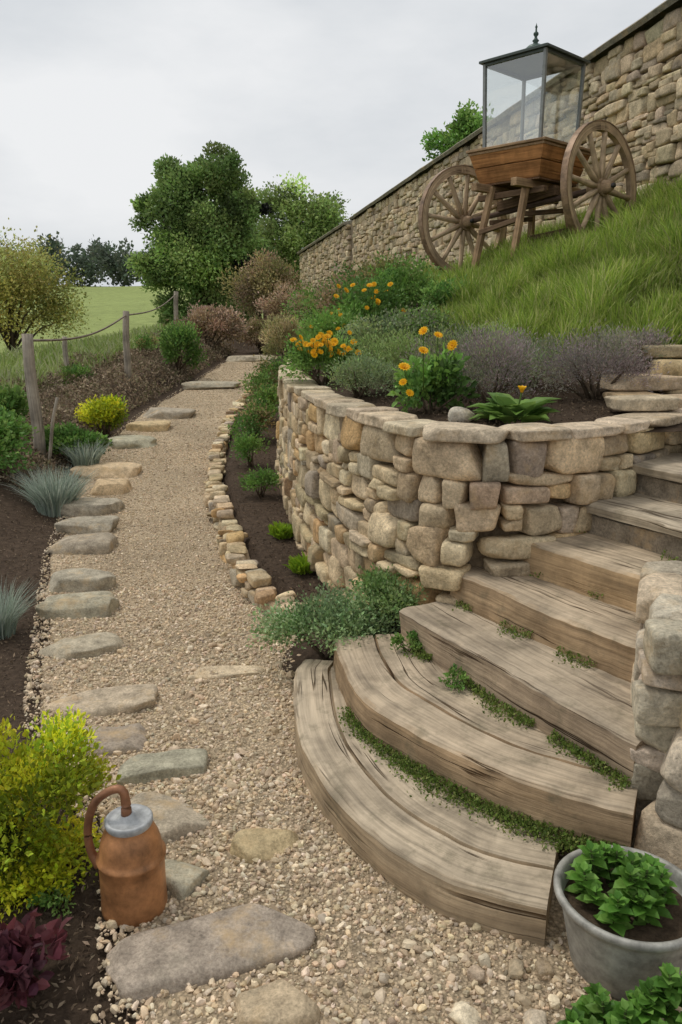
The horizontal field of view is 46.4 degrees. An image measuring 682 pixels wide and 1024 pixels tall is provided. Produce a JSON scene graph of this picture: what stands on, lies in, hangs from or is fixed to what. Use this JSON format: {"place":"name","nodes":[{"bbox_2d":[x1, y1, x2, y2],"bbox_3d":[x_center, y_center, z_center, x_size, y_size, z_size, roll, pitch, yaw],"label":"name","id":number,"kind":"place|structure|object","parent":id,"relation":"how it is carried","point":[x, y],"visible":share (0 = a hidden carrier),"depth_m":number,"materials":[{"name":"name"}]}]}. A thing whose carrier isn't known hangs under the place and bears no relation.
{"place":"outdoors","nodes":[
{"label":"outdoors","id":0,"kind":"place"},
{"bbox_2d":[0,575,49,639],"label":"blue fescue grass","id":1,"kind":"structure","parent":0,"point":[9,621],"depth_m":4.13,"materials":[{"name":"plant"}]},
{"bbox_2d":[0,286,658,1023],"bbox_3d":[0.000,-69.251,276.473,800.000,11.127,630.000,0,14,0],"label":"ground","id":2,"kind":"structure","parent":0,"point":[104,304],"depth_m":5.06,"materials":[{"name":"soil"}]},
{"bbox_2d":[0,383,29,421],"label":"leafy shrub","id":3,"kind":"object","parent":2,"relation":"on","point":[12,398],"visible":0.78,"depth_m":8.13,"materials":[{"name":"green plant"}]},
{"bbox_2d":[0,404,39,475],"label":"leafy shrub","id":4,"kind":"object","parent":2,"relation":"on","point":[12,432],"visible":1,"depth_m":6.63,"materials":[{"name":"green plant"}]},
{"bbox_2d":[0,907,72,1010],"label":"purple heuchera plant","id":5,"kind":"object","parent":2,"relation":"on","point":[20,950],"visible":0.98,"depth_m":1.90,"materials":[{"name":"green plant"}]},
{"bbox_2d":[3,463,96,517],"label":"blue fescue grass","id":6,"kind":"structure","parent":2,"relation":"on","point":[50,497],"depth_m":6.29,"materials":[{"name":"plant"}]},
{"bbox_2d":[25,878,75,918],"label":"ground cover plant","id":7,"kind":"object","parent":2,"relation":"on","point":[43,899],"visible":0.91,"depth_m":2.21,"materials":[{"name":"green plant"}]},
{"bbox_2d":[0,217,100,352],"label":"willow tree","id":8,"kind":"object","parent":2,"relation":"on","point":[23,277],"visible":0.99,"depth_m":20.55,"materials":[{"name":"green plant"}]},
{"bbox_2d":[0,704,121,924],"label":"golden privet shrub","id":9,"kind":"object","parent":2,"relation":"on","point":[40,844],"visible":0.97,"depth_m":2.28,"materials":[{"name":"yellow plant"}]},
{"bbox_2d":[32,421,112,465],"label":"leafy shrub","id":10,"kind":"object","parent":2,"relation":"on","point":[69,433],"visible":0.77,"depth_m":7.83,"materials":[{"name":"green plant"}]},
{"bbox_2d":[0,231,149,286],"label":"distant treeline","id":11,"kind":"object","parent":2,"relation":"on","point":[108,261],"visible":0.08,"depth_m":140.60,"materials":[{"name":"green plant"}]},
{"bbox_2d":[54,362,95,385],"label":"bank shrub","id":12,"kind":"object","parent":2,"relation":"on","point":[75,368],"visible":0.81,"depth_m":11.73,"materials":[{"name":"green plant"}]},
{"bbox_2d":[58,439,110,466],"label":"blue fescue grass","id":13,"kind":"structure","parent":2,"relation":"on","point":[87,456],"depth_m":7.71,"materials":[{"name":"plant"}]},
{"bbox_2d":[21,291,178,462],"bbox_3d":[-4.064,-2.894,13.615,1.445,2.142,12.834,-1,14,-6],"label":"wooden fence","id":14,"kind":"object","parent":2,"relation":"on","point":[34,405],"visible":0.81,"depth_m":7.68,"materials":[{"name":"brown wood"}]},
{"bbox_2d":[73,393,129,437],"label":"golden euonymus shrub","id":15,"kind":"object","parent":2,"relation":"on","point":[107,412],"visible":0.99,"depth_m":9.34,"materials":[{"name":"yellow plant"}]},
{"bbox_2d":[0,322,213,393],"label":"meadow grass","id":16,"kind":"structure","parent":2,"relation":"on","point":[11,365],"depth_m":14.96,"materials":[{"name":"green plant"}]},
{"bbox_2d":[0,331,237,491],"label":"leaf litter","id":17,"kind":"object","parent":2,"relation":"on","point":[115,371],"visible":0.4,"depth_m":11.68,"materials":[{"name":"brown plant"}]},
{"bbox_2d":[131,331,159,354],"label":"bank shrub","id":18,"kind":"object","parent":2,"relation":"on","point":[144,342],"visible":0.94,"depth_m":15.12,"materials":[{"name":"green plant"}]},
{"bbox_2d":[154,317,208,370],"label":"leafy shrub","id":19,"kind":"object","parent":2,"relation":"on","point":[180,338],"visible":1,"depth_m":14.15,"materials":[{"name":"green plant"}]},
{"bbox_2d":[124,139,277,327],"bbox_3d":[-5.272,-9.969,30.564,5.768,7.830,4.992,0,14,0],"label":"oak tree","id":20,"kind":"object","parent":2,"relation":"on","point":[199,237],"visible":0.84,"depth_m":29.27,"materials":[{"name":"green plant"}]},
{"bbox_2d":[159,300,253,348],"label":"dry shrub","id":21,"kind":"object","parent":2,"relation":"on","point":[225,323],"visible":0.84,"depth_m":17.58,"materials":[{"name":"brown plant"}]},
{"bbox_2d":[229,432,272,467],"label":"bed shrub","id":22,"kind":"object","parent":2,"relation":"on","point":[247,443],"visible":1,"depth_m":7.42,"materials":[{"name":"green plant"}]},
{"bbox_2d":[225,396,278,441],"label":"bed shrub","id":23,"kind":"object","parent":2,"relation":"on","point":[260,413],"visible":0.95,"depth_m":8.55,"materials":[{"name":"green plant"}]},
{"bbox_2d":[237,315,269,352],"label":"dry shrub","id":24,"kind":"object","parent":2,"relation":"on","point":[253,335],"visible":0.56,"depth_m":18.98,"materials":[{"name":"brown plant"}]},
{"bbox_2d":[236,368,277,393],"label":"bed shrub","id":25,"kind":"object","parent":2,"relation":"on","point":[262,376],"visible":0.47,"depth_m":10.64,"materials":[{"name":"green plant"}]},
{"bbox_2d":[238,463,281,497],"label":"bed shrub","id":26,"kind":"object","parent":2,"relation":"on","point":[260,481],"visible":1,"depth_m":6.38,"materials":[{"name":"green plant"}]},
{"bbox_2d":[245,379,278,417],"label":"bed shrub","id":27,"kind":"object","parent":2,"relation":"on","point":[266,391],"visible":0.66,"depth_m":9.52,"materials":[{"name":"green plant"}]},
{"bbox_2d":[252,353,285,378],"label":"bed shrub","id":28,"kind":"object","parent":2,"relation":"on","point":[264,365],"visible":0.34,"depth_m":12.00,"materials":[{"name":"green plant"}]},
{"bbox_2d":[204,370,342,626],"bbox_3d":[-1.099,-0.944,9.444,0.910,0.873,11.263,-2,14,-7],"label":"stone edging","id":29,"kind":"object","parent":2,"relation":"on","point":[258,590],"visible":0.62,"depth_m":5.44,"materials":[{"name":"beige stone"}]},
{"bbox_2d":[267,520,293,539],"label":"lime sprout plant","id":30,"kind":"object","parent":2,"relation":"on","point":[281,530],"visible":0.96,"depth_m":5.33,"materials":[{"name":"green plant"}]},
{"bbox_2d":[282,551,312,574],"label":"lime sprout plant","id":31,"kind":"object","parent":2,"relation":"on","point":[298,564],"visible":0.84,"depth_m":4.67,"materials":[{"name":"green plant"}]},
{"bbox_2d":[250,171,353,290],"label":"ash tree","id":32,"kind":"object","parent":2,"relation":"on","point":[304,223],"visible":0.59,"depth_m":41.40,"materials":[{"name":"green plant"}]},
{"bbox_2d":[239,576,400,660],"bbox_3d":[-0.052,0.515,3.603,0.760,0.394,0.608,8,16,29],"label":"catmint plant","id":33,"kind":"object","parent":2,"relation":"on","point":[330,617],"visible":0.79,"depth_m":3.54,"materials":[{"name":"green plant"}]},
{"bbox_2d":[342,562,433,633],"bbox_3d":[0.237,0.396,3.629,0.442,0.326,0.465,5,15,21],"label":"catmint plant","id":34,"kind":"object","parent":2,"relation":"on","point":[386,589],"visible":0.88,"depth_m":3.56,"materials":[{"name":"green plant"}]},
{"bbox_2d":[275,359,681,632],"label":"stone retaining wall","id":35,"kind":"structure","parent":2,"relation":"on","point":[440,508],"depth_m":3.50,"materials":[{"name":"beige stone"}]},
{"bbox_2d":[293,452,681,945],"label":"timber garden steps","id":36,"kind":"structure","parent":2,"relation":"on","point":[435,856],"depth_m":2.67,"materials":[{"name":"brown wood"}]},
{"bbox_2d":[390,630,423,652],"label":"ground cover plant","id":37,"kind":"object","parent":36,"relation":"on","point":[397,639],"visible":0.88,"depth_m":3.25,"materials":[{"name":"green plant"}]},
{"bbox_2d":[438,663,469,690],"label":"ground cover plant","id":38,"kind":"object","parent":36,"relation":"on","point":[461,676],"visible":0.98,"depth_m":2.94,"materials":[{"name":"green plant"}]},
{"bbox_2d":[337,530,680,854],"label":"creeping moss","id":39,"kind":"object","parent":36,"relation":"on","point":[501,814],"visible":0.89,"depth_m":2.54,"materials":[{"name":"green plant"}]},
{"bbox_2d":[587,474,681,560],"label":"stone step risers","id":40,"kind":"object","parent":36,"relation":"on","point":[645,538],"visible":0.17,"depth_m":3.35,"materials":[{"name":"grey stone"}]},
{"bbox_2d":[297,0,681,293],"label":"stone boundary wall","id":41,"kind":"structure","parent":2,"relation":"on","point":[632,92],"depth_m":10.29,"materials":[{"name":"beige stone"}]},
{"bbox_2d":[482,322,572,388],"bbox_3d":[1.067,-0.880,4.610,0.647,0.434,0.455,0,14,0],"label":"lavender shrub","id":42,"kind":"object","parent":2,"relation":"on","point":[546,347],"visible":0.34,"depth_m":4.58,"materials":[{"name":"grey plant"}]},
{"bbox_2d":[630,560,681,869],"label":"stone flank wall","id":43,"kind":"structure","parent":2,"relation":"on","point":[656,700],"depth_m":2.22,"materials":[{"name":"beige stone"}]},
{"bbox_2d":[0,0,665,286],"label":"sky","id":44,"kind":"structure","parent":0,"point":[343,95],"materials":[{"name":"white"}]},
{"bbox_2d":[22,356,681,1023],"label":"gravel path","id":45,"kind":"structure","parent":0,"point":[556,924],"depth_m":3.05,"materials":[{"name":"beige gravel"}]},
{"bbox_2d":[35,591,118,621],"bbox_3d":[-1.464,0.540,4.451,0.418,0.154,0.262,0,14,0],"label":"stepping stone","id":46,"kind":"object","parent":45,"relation":"on","point":[101,604],"visible":0.81,"depth_m":4.37,"materials":[{"name":"grey stone"}]},
{"bbox_2d":[37,632,123,659],"bbox_3d":[-1.302,0.712,3.959,0.461,0.149,0.240,-4,14,-15],"label":"stepping stone","id":47,"kind":"object","parent":45,"relation":"on","point":[86,646],"visible":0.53,"depth_m":3.91,"materials":[{"name":"grey stone"}]},
{"bbox_2d":[44,532,117,554],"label":"stepping stone","id":48,"kind":"object","parent":45,"relation":"on","point":[97,543],"visible":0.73,"depth_m":5.42,"materials":[{"name":"grey stone"}]},
{"bbox_2d":[48,568,115,592],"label":"stepping stone","id":49,"kind":"object","parent":45,"relation":"on","point":[76,580],"visible":0.7,"depth_m":4.74,"materials":[{"name":"grey stone"}]},
{"bbox_2d":[54,515,119,533],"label":"stepping stone","id":50,"kind":"object","parent":45,"relation":"on","point":[88,524],"visible":0.71,"depth_m":5.88,"materials":[{"name":"grey stone"}]},
{"bbox_2d":[58,497,124,517],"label":"stepping stone","id":51,"kind":"object","parent":45,"relation":"on","point":[89,506],"visible":0.69,"depth_m":6.34,"materials":[{"name":"grey stone"}]},
{"bbox_2d":[47,684,157,716],"bbox_3d":[-1.028,0.850,3.399,0.490,0.153,0.236,-3,14,-14],"label":"stepping stone","id":52,"kind":"object","parent":45,"relation":"on","point":[116,700],"visible":0.47,"depth_m":3.35,"materials":[{"name":"beige stone"}]},
{"bbox_2d":[69,462,141,478],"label":"stepping stone","id":53,"kind":"object","parent":45,"relation":"on","point":[118,470],"visible":0.66,"depth_m":7.58,"materials":[{"name":"beige stone"}]},
{"bbox_2d":[67,723,147,761],"bbox_3d":[-0.896,0.922,3.091,0.371,0.147,0.206,-3,14,-12],"label":"stepping stone","id":54,"kind":"object","parent":45,"relation":"on","point":[130,737],"visible":0.36,"depth_m":3.05,"materials":[{"name":"beige stone"}]},
{"bbox_2d":[90,478,132,495],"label":"stepping stone","id":55,"kind":"object","parent":45,"relation":"on","point":[104,486],"visible":0.79,"depth_m":6.98,"materials":[{"name":"beige stone"}]},
{"bbox_2d":[83,785,167,927],"bbox_3d":[-0.575,0.915,2.179,0.188,0.382,0.188,12,18,40],"label":"copper jug","id":56,"kind":"object","parent":45,"relation":"on","point":[127,860],"visible":1,"depth_m":2.13,"materials":[{"name":"metal"}]},
{"bbox_2d":[108,435,156,448],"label":"stepping stone","id":57,"kind":"object","parent":45,"relation":"on","point":[130,441],"visible":0.68,"depth_m":8.89,"materials":[{"name":"grey stone"}]},
{"bbox_2d":[126,420,170,431],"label":"stepping stone","id":58,"kind":"object","parent":45,"relation":"on","point":[154,426],"visible":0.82,"depth_m":9.85,"materials":[{"name":"beige stone"}]},
{"bbox_2d":[116,748,207,785],"bbox_3d":[-0.646,0.967,2.902,0.321,0.153,0.171,-2,14,-9],"label":"stepping stone","id":59,"kind":"object","parent":45,"relation":"on","point":[149,767],"visible":0.59,"depth_m":2.85,"materials":[{"name":"grey stone"}]},
{"bbox_2d":[143,407,195,418],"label":"stepping stone","id":60,"kind":"object","parent":45,"relation":"on","point":[166,413],"visible":0.84,"depth_m":10.75,"materials":[{"name":"grey stone"}]},
{"bbox_2d":[131,791,210,843],"bbox_3d":[-0.567,1.037,2.616,0.227,0.142,0.297,-11,17,-38],"label":"stepping stone","id":61,"kind":"object","parent":45,"relation":"on","point":[174,819],"visible":0.41,"depth_m":2.57,"materials":[{"name":"beige stone"}]},
{"bbox_2d":[165,859,209,900],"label":"stepping stone","id":62,"kind":"object","parent":45,"relation":"on","point":[183,880],"visible":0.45,"depth_m":2.29,"materials":[{"name":"grey stone"}]},
{"bbox_2d":[106,903,314,1008],"bbox_3d":[-0.333,1.170,2.079,0.534,0.148,0.218,-5,14,-19],"label":"stepping stone","id":63,"kind":"object","parent":45,"relation":"on","point":[199,951],"visible":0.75,"depth_m":2.03,"materials":[{"name":"grey stone"}]},
{"bbox_2d":[181,381,239,389],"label":"stepping stone","id":64,"kind":"object","parent":45,"relation":"on","point":[195,385],"visible":0.81,"depth_m":13.33,"materials":[{"name":"grey stone"}]},
{"bbox_2d":[183,665,265,679],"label":"stepping stone","id":65,"kind":"object","parent":45,"relation":"on","point":[229,671],"visible":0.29,"depth_m":3.68,"materials":[{"name":"beige stone"}]},
{"bbox_2d":[225,355,274,361],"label":"stepping stone","id":66,"kind":"object","parent":45,"relation":"on","point":[244,358],"visible":0.77,"depth_m":16.98,"materials":[{"name":"grey stone"}]},
{"bbox_2d":[229,828,298,863],"bbox_3d":[-0.219,1.073,2.472,0.288,0.146,0.133,-2,14,-8],"label":"stepping stone","id":67,"kind":"object","parent":45,"relation":"on","point":[250,844],"visible":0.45,"depth_m":2.45,"materials":[{"name":"beige stone"}]},
{"bbox_2d":[235,979,320,1023],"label":"stepping stone","id":68,"kind":"object","parent":45,"relation":"on","point":[280,1001],"visible":0.93,"depth_m":1.85,"materials":[{"name":"beige stone"}]},
{"bbox_2d":[448,958,585,1023],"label":"loose stones","id":69,"kind":"object","parent":45,"relation":"on","point":[462,1012],"visible":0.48,"depth_m":1.88,"materials":[{"name":"beige stone"}]},
{"bbox_2d":[553,845,681,1000],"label":"zinc planter","id":70,"kind":"object","parent":45,"relation":"on","point":[616,966],"visible":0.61,"depth_m":1.88,"materials":[{"name":"metal"}]},
{"bbox_2d":[564,839,681,941],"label":"potted mint plant","id":71,"kind":"object","parent":70,"relation":"in","point":[615,890],"visible":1,"depth_m":1.94,"materials":[{"name":"green plant"}]},
{"bbox_2d":[556,962,681,1023],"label":"strawberry plant","id":72,"kind":"object","parent":45,"relation":"on","point":[654,999],"visible":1,"depth_m":1.74,"materials":[{"name":"green plant"}]},
{"bbox_2d":[282,272,681,432],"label":"hillside terrace","id":73,"kind":"structure","parent":0,"point":[577,417],"depth_m":4.36,"materials":[{"name":"soil"}]},
{"bbox_2d":[215,243,306,322],"bbox_3d":[-1.942,-5.762,20.757,2.478,2.417,1.830,5,15,21],"label":"olive shrub","id":74,"kind":"object","parent":73,"relation":"on","point":[261,278],"visible":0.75,"depth_m":20.41,"materials":[{"name":"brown plant"}]},
{"bbox_2d":[252,277,302,324],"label":"dry shrub","id":75,"kind":"object","parent":73,"relation":"on","point":[274,307],"visible":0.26,"depth_m":18.61,"materials":[{"name":"brown plant"}]},
{"bbox_2d":[258,311,302,358],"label":"tawny grass shrub","id":76,"kind":"object","parent":73,"relation":"on","point":[275,332],"visible":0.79,"depth_m":12.81,"materials":[{"name":"brown plant"}]},
{"bbox_2d":[265,312,309,330],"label":"olive shrub","id":77,"kind":"object","parent":73,"relation":"on","point":[285,317],"depth_m":15.93,"materials":[{"name":"green plant"}]},
{"bbox_2d":[280,278,336,326],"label":"olive shrub","id":78,"kind":"object","parent":73,"relation":"on","point":[292,307],"visible":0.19,"depth_m":14.35,"materials":[{"name":"green plant"}]},
{"bbox_2d":[291,347,328,375],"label":"thyme shrub","id":79,"kind":"object","parent":73,"relation":"on","point":[311,371],"visible":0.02,"depth_m":6.48,"materials":[{"name":"green plant"}]},
{"bbox_2d":[276,330,362,385],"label":"marigold plant","id":80,"kind":"object","parent":73,"relation":"on","point":[303,356],"visible":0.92,"depth_m":5.56,"materials":[{"name":"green plant"}]},
{"bbox_2d":[289,272,373,327],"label":"olive shrub","id":81,"kind":"object","parent":73,"relation":"on","point":[328,294],"visible":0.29,"depth_m":10.46,"materials":[{"name":"green plant"}]},
{"bbox_2d":[291,303,381,362],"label":"leafy shrub","id":82,"kind":"object","parent":73,"relation":"on","point":[317,325],"visible":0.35,"depth_m":6.99,"materials":[{"name":"green plant"}]},
{"bbox_2d":[319,267,367,287],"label":"dry shrub","id":83,"kind":"object","parent":73,"relation":"on","point":[335,275],"visible":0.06,"depth_m":15.26,"materials":[{"name":"green plant"}]},
{"bbox_2d":[317,347,402,398],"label":"thyme shrub","id":84,"kind":"object","parent":73,"relation":"on","point":[350,372],"visible":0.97,"depth_m":4.59,"materials":[{"name":"green plant"}]},
{"bbox_2d":[327,248,414,302],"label":"leafy shrub","id":85,"kind":"object","parent":73,"relation":"on","point":[364,268],"visible":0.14,"depth_m":10.94,"materials":[{"name":"green plant"}]},
{"bbox_2d":[329,272,415,326],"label":"yellow daisy shrub","id":86,"kind":"object","parent":73,"relation":"on","point":[358,299],"visible":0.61,"depth_m":7.91,"materials":[{"name":"green plant"}]},
{"bbox_2d":[333,308,420,358],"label":"leafy shrub","id":87,"kind":"object","parent":73,"relation":"on","point":[365,329],"visible":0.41,"depth_m":5.95,"materials":[{"name":"green plant"}]},
{"bbox_2d":[340,324,429,389],"bbox_3d":[0.326,-0.926,4.879,0.667,0.462,0.603,0,14,0],"label":"thyme shrub","id":88,"kind":"object","parent":73,"relation":"on","point":[389,349],"visible":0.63,"depth_m":4.78,"materials":[{"name":"green plant"}]},
{"bbox_2d":[364,251,448,314],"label":"leafy shrub","id":89,"kind":"object","parent":73,"relation":"on","point":[412,283],"visible":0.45,"depth_m":8.32,"materials":[{"name":"green plant"}]},
{"bbox_2d":[368,300,464,344],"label":"leafy shrub","id":90,"kind":"object","parent":73,"relation":"on","point":[421,316],"visible":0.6,"depth_m":6.02,"materials":[{"name":"green plant"}]},
{"bbox_2d":[387,326,480,413],"bbox_3d":[0.462,-0.685,3.987,0.451,0.481,0.423,0,14,0],"label":"marigold plant","id":91,"kind":"object","parent":73,"relation":"on","point":[429,375],"visible":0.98,"depth_m":3.96,"materials":[{"name":"green plant"}]},
{"bbox_2d":[397,316,489,378],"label":"lavender shrub","id":92,"kind":"object","parent":73,"relation":"on","point":[429,344],"visible":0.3,"depth_m":4.44,"materials":[{"name":"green plant"}]},
{"bbox_2d":[415,274,476,309],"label":"leafy shrub","id":93,"kind":"object","parent":73,"relation":"on","point":[436,295],"visible":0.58,"depth_m":7.29,"materials":[{"name":"green plant"}]},
{"bbox_2d":[420,98,493,160],"bbox_3d":[3.297,-7.567,19.768,2.737,4.923,2.458,0,14,0],"label":"elm tree","id":94,"kind":"object","parent":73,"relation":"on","point":[466,124],"visible":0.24,"depth_m":19.24,"materials":[{"name":"green plant"}]},
{"bbox_2d":[448,407,474,421],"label":"round rock","id":95,"kind":"object","parent":73,"relation":"on","point":[459,414],"visible":0.78,"depth_m":3.68,"materials":[{"name":"stone"}]},
{"bbox_2d":[442,319,531,368],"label":"lavender shrub","id":96,"kind":"object","parent":73,"relation":"on","point":[474,328],"visible":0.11,"depth_m":5.22,"materials":[{"name":"grey plant"}]},
{"bbox_2d":[434,316,554,403],"bbox_3d":[0.771,-0.771,4.197,0.695,0.534,0.607,0,14,0],"label":"lavender shrub","id":97,"kind":"object","parent":73,"relation":"on","point":[495,349],"visible":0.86,"depth_m":4.12,"materials":[{"name":"grey plant"}]},
{"bbox_2d":[468,385,560,423],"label":"primrose plant","id":98,"kind":"object","parent":73,"relation":"on","point":[504,408],"visible":0.99,"depth_m":3.60,"materials":[{"name":"green plant"}]},
{"bbox_2d":[418,120,636,273],"bbox_3d":[1.954,-3.179,8.445,1.228,1.523,2.010,-13,19,-43],"label":"wooden cart","id":99,"kind":"object","parent":73,"relation":"on","point":[531,175],"visible":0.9,"depth_m":8.11,"materials":[{"name":"brown wood"}]},
{"bbox_2d":[479,23,589,147],"bbox_3d":[1.970,-4.347,8.161,0.800,1.197,0.800,-13,18,-42],"label":"glass lantern","id":100,"kind":"object","parent":99,"relation":"on","point":[535,59],"visible":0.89,"depth_m":8.10,"materials":[{"name":"grey metal"}]},
{"bbox_2d":[418,171,681,360],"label":"hillside grass","id":101,"kind":"structure","parent":73,"relation":"on","point":[613,270],"depth_m":6.14,"materials":[{"name":"green plant"}]},
{"bbox_2d":[516,318,675,399],"bbox_3d":[1.355,-0.813,4.356,0.887,0.489,0.564,0,14,0],"label":"heather shrub","id":102,"kind":"object","parent":73,"relation":"on","point":[612,350],"visible":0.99,"depth_m":4.28,"materials":[{"name":"grey plant"}]},
{"bbox_2d":[596,345,681,410],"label":"rock edging","id":103,"kind":"object","parent":73,"relation":"on","point":[627,396],"visible":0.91,"depth_m":4.27,"materials":[{"name":"stone"}]},
{"bbox_2d":[600,319,679,373],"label":"heather shrub","id":104,"kind":"object","parent":73,"relation":"on","point":[647,339],"visible":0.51,"depth_m":4.65,"materials":[{"name":"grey plant"}]}
]}

